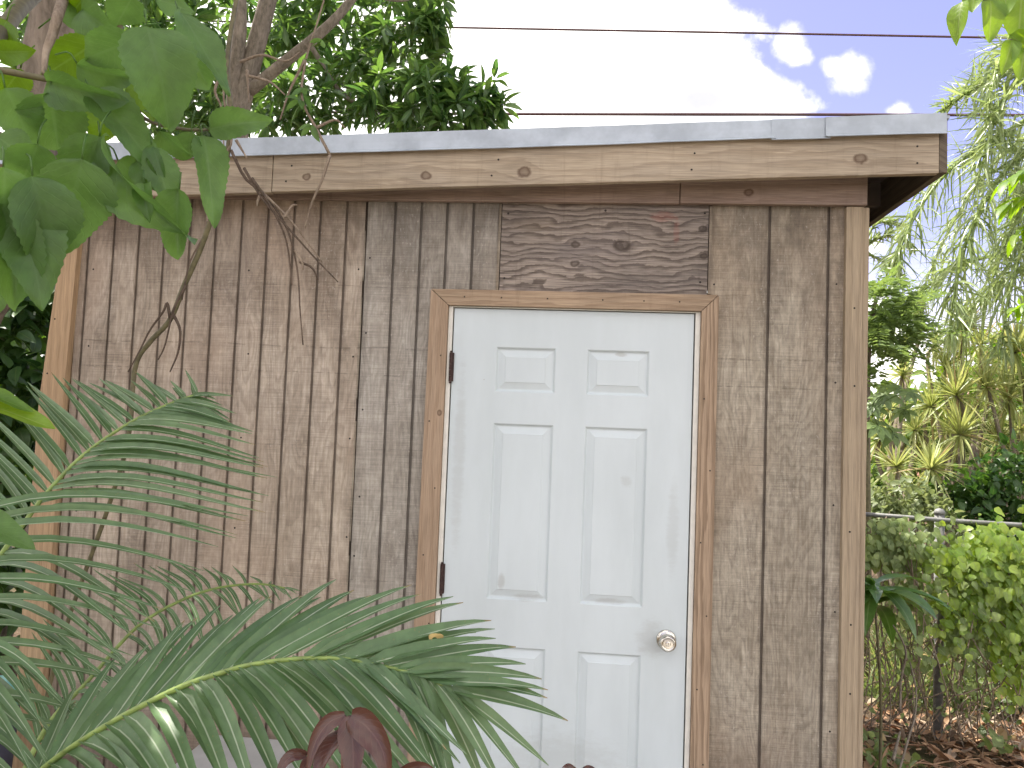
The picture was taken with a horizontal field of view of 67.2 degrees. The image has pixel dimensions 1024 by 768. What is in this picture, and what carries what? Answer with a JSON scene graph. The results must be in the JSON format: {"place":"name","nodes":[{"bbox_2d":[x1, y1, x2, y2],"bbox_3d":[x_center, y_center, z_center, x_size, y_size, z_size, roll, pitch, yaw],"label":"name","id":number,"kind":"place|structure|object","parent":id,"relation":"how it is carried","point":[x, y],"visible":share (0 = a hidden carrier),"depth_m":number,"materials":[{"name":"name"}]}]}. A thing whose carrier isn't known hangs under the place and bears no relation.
{"place":"outdoors","nodes":[
{"label":"outdoors","id":0,"kind":"place"},
{"bbox_2d":[0,675,19,767],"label":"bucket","id":1,"kind":"object","parent":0,"point":[6,755],"visible":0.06,"depth_m":2.52,"materials":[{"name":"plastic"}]},
{"bbox_2d":[0,16,1007,38],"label":"overhead cable","id":2,"kind":"object","parent":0,"point":[732,32],"visible":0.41,"depth_m":14.80,"materials":[{"name":"black rubber"}]},
{"bbox_2d":[0,487,1023,767],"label":"ground","id":3,"kind":"structure","parent":0,"point":[868,715],"depth_m":4.41,"materials":[{"name":"soil"}]},
{"bbox_2d":[0,336,45,475],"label":"hedge bush","id":4,"kind":"object","parent":3,"relation":"on","point":[27,349],"visible":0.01,"depth_m":11.96,"materials":[{"name":"green plant"}]},
{"bbox_2d":[0,285,55,666],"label":"shrub","id":5,"kind":"object","parent":3,"relation":"on","point":[25,325],"visible":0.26,"depth_m":5.13,"materials":[{"name":"green plant"}]},
{"bbox_2d":[0,388,55,549],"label":"leafy weed","id":6,"kind":"object","parent":3,"relation":"on","point":[13,532],"visible":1,"depth_m":1.29,"materials":[{"name":"green plant"}]},
{"bbox_2d":[0,0,273,323],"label":"broadleaf tree","id":7,"kind":"object","parent":3,"relation":"on","point":[68,185],"visible":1,"depth_m":1.15,"materials":[{"name":"green plant"}]},
{"bbox_2d":[34,0,344,757],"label":"bare tree","id":8,"kind":"object","parent":3,"relation":"on","point":[253,183],"visible":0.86,"depth_m":2.32,"materials":[{"name":"brown plant"}]},
{"bbox_2d":[0,0,522,139],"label":"shade tree","id":9,"kind":"object","parent":3,"relation":"on","point":[369,82],"visible":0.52,"depth_m":6.89,"materials":[{"name":"green plant"}]},
{"bbox_2d":[0,370,567,767],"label":"palm","id":10,"kind":"object","parent":3,"relation":"on","point":[416,675],"visible":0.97,"depth_m":1.32,"materials":[{"name":"green plant"}]},
{"bbox_2d":[429,633,442,639],"bbox_3d":[-0.119,0.398,1.206,0.024,0.014,0.006,2,-3,5],"label":"dead leaf","id":11,"kind":"object","parent":10,"relation":"on","point":[436,635],"visible":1,"depth_m":1.21,"materials":[{"name":"yellow plant"}]},
{"bbox_2d":[277,707,432,767],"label":"bronze seedling","id":12,"kind":"object","parent":3,"relation":"on","point":[356,733],"visible":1,"depth_m":1.02,"materials":[{"name":"brown plant"}]},
{"bbox_2d":[0,113,949,767],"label":"garden shed","id":13,"kind":"structure","parent":3,"relation":"on","point":[576,417],"depth_m":2.65,"materials":[{"name":"brown wood"}]},
{"bbox_2d":[435,308,693,767],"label":"door","id":14,"kind":"structure","parent":13,"relation":"in","point":[567,522],"depth_m":2.63,"materials":[{"name":"white paint"}]},
{"bbox_2d":[562,763,593,767],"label":"bronze seedling","id":15,"kind":"object","parent":3,"relation":"on","point":[568,765],"visible":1,"depth_m":1.13,"materials":[{"name":"brown plant"}]},
{"bbox_2d":[864,381,923,678],"bbox_3d":[2.580,1.045,5.383,0.484,2.165,0.439,2,-3,5],"label":"papaya plant","id":16,"kind":"object","parent":3,"relation":"on","point":[888,434],"visible":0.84,"depth_m":5.32,"materials":[{"name":"green plant"}]},
{"bbox_2d":[869,208,918,289],"bbox_3d":[7.252,-0.505,15.584,2.857,6.784,1.805,5,-4,-42],"label":"tree","id":17,"kind":"object","parent":3,"relation":"on","point":[889,221],"visible":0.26,"depth_m":15.23,"materials":[{"name":"leaf"},{"name":"grey bark"}]},
{"bbox_2d":[870,378,930,580],"bbox_3d":[4.081,1.136,8.378,1.025,2.448,1.298,3,-3,-17],"label":"bush","id":18,"kind":"object","parent":3,"relation":"on","point":[874,469],"visible":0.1,"depth_m":8.42,"materials":[{"name":"green plant"}]},
{"bbox_2d":[864,573,961,767],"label":"glossy seedling","id":19,"kind":"object","parent":3,"relation":"on","point":[875,591],"visible":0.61,"depth_m":3.52,"materials":[{"name":"green plant"}]},
{"bbox_2d":[871,469,966,623],"bbox_3d":[3.193,1.460,6.364,1.070,1.508,0.730,3,-3,-11],"label":"bush","id":20,"kind":"object","parent":3,"relation":"on","point":[920,501],"visible":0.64,"depth_m":6.33,"materials":[{"name":"green plant"}]},
{"bbox_2d":[867,260,974,485],"bbox_3d":[2.796,0.617,5.900,1.521,3.095,1.124,5,-4,-37],"label":"feathery tree","id":21,"kind":"object","parent":3,"relation":"on","point":[888,316],"visible":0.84,"depth_m":5.71,"materials":[{"name":"green plant"}]},
{"bbox_2d":[871,300,970,616],"bbox_3d":[3.807,0.620,7.431,1.042,3.276,1.889,1,-4,27],"label":"spiky shrub","id":22,"kind":"object","parent":3,"relation":"on","point":[896,463],"visible":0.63,"depth_m":7.35,"materials":[{"name":"green plant"}]},
{"bbox_2d":[863,698,1023,767],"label":"leaf litter","id":23,"kind":"object","parent":3,"relation":"on","point":[951,755],"visible":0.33,"depth_m":4.11,"materials":[{"name":"brown plant"}]},
{"bbox_2d":[891,731,900,760],"bbox_3d":[1.633,1.536,3.266,0.016,0.073,0.178,0,-4,36],"label":"dry stick","id":24,"kind":"object","parent":23,"relation":"on","point":[893,757],"visible":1,"depth_m":3.24,"materials":[{"name":"grey wood"}]},
{"bbox_2d":[892,625,906,711],"bbox_3d":[1.781,1.300,3.522,0.065,0.378,0.064,2,-3,5],"label":"dry stick","id":25,"kind":"object","parent":23,"relation":"on","point":[900,685],"visible":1,"depth_m":3.54,"materials":[{"name":"brown wood"}]},
{"bbox_2d":[899,662,916,767],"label":"dry stick","id":26,"kind":"object","parent":23,"relation":"on","point":[906,745],"visible":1,"depth_m":3.21,"materials":[{"name":"brown wood"}]},
{"bbox_2d":[863,508,1023,738],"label":"chain link fence","id":27,"kind":"object","parent":3,"relation":"on","point":[939,514],"visible":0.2,"depth_m":4.34,"materials":[{"name":"metal"}]},
{"bbox_2d":[863,512,1021,764],"bbox_3d":[2.264,1.377,4.227,1.025,1.332,0.662,2,-3,5],"label":"fence vine","id":28,"kind":"object","parent":27,"relation":"attached to","point":[894,545],"visible":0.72,"depth_m":4.18,"materials":[{"name":"green plant"}]},
{"bbox_2d":[883,505,1023,754],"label":"fence vine","id":29,"kind":"object","parent":27,"relation":"attached to","point":[995,560],"visible":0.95,"depth_m":4.11,"materials":[{"name":"green plant"}]},
{"bbox_2d":[863,581,1023,767],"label":"weeds","id":30,"kind":"object","parent":3,"relation":"on","point":[998,743],"visible":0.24,"depth_m":4.66,"materials":[{"name":"green plant"}]},
{"bbox_2d":[869,26,1023,378],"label":"willow tree","id":31,"kind":"object","parent":3,"relation":"on","point":[994,113],"visible":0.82,"depth_m":7.06,"materials":[{"name":"plant"}]},
{"bbox_2d":[870,377,1023,543],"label":"bush","id":32,"kind":"object","parent":3,"relation":"on","point":[907,436],"visible":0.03,"depth_m":10.43,"materials":[{"name":"green plant"}]},
{"bbox_2d":[894,290,1013,604],"bbox_3d":[4.506,0.654,7.874,1.032,3.305,1.896,0,-4,36],"label":"spiky shrub","id":33,"kind":"object","parent":3,"relation":"on","point":[957,416],"visible":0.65,"depth_m":7.64,"materials":[{"name":"green plant"}]},
{"bbox_2d":[908,295,1023,419],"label":"bush","id":34,"kind":"object","parent":3,"relation":"on","point":[996,361],"visible":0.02,"depth_m":12.05,"materials":[{"name":"green plant"}]},
{"bbox_2d":[929,428,1023,619],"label":"bush","id":35,"kind":"object","parent":3,"relation":"on","point":[992,493],"visible":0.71,"depth_m":6.60,"materials":[{"name":"green plant"}]},
{"bbox_2d":[946,0,1023,79],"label":"lime leaved tree","id":36,"kind":"object","parent":3,"relation":"on","point":[998,14],"visible":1,"depth_m":1.62,"materials":[{"name":"green plant"}]},
{"bbox_2d":[964,308,1023,540],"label":"spiky shrub","id":37,"kind":"object","parent":3,"relation":"on","point":[1008,390],"visible":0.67,"depth_m":8.00,"materials":[{"name":"green plant"}]},
{"bbox_2d":[990,170,1023,321],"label":"yellow leaved shrub","id":38,"kind":"object","parent":3,"relation":"on","point":[1012,181],"visible":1,"depth_m":3.72,"materials":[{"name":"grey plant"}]},
{"bbox_2d":[0,0,1023,420],"label":"sky","id":39,"kind":"structure","parent":0,"point":[553,71],"materials":[{"name":"white"}]},
{"bbox_2d":[141,110,1023,116],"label":"overhead cable","id":40,"kind":"object","parent":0,"point":[694,114],"visible":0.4,"depth_m":11.69,"materials":[{"name":"black rubber"}]},
{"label":"path","id":41,"kind":"structure","parent":0,"visible":0},
{"bbox_2d":[176,735,294,767],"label":"storage box","id":42,"kind":"object","parent":41,"relation":"on","point":[201,760],"visible":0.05,"depth_m":2.45,"materials":[{"name":"grey plastic"}]}
]}

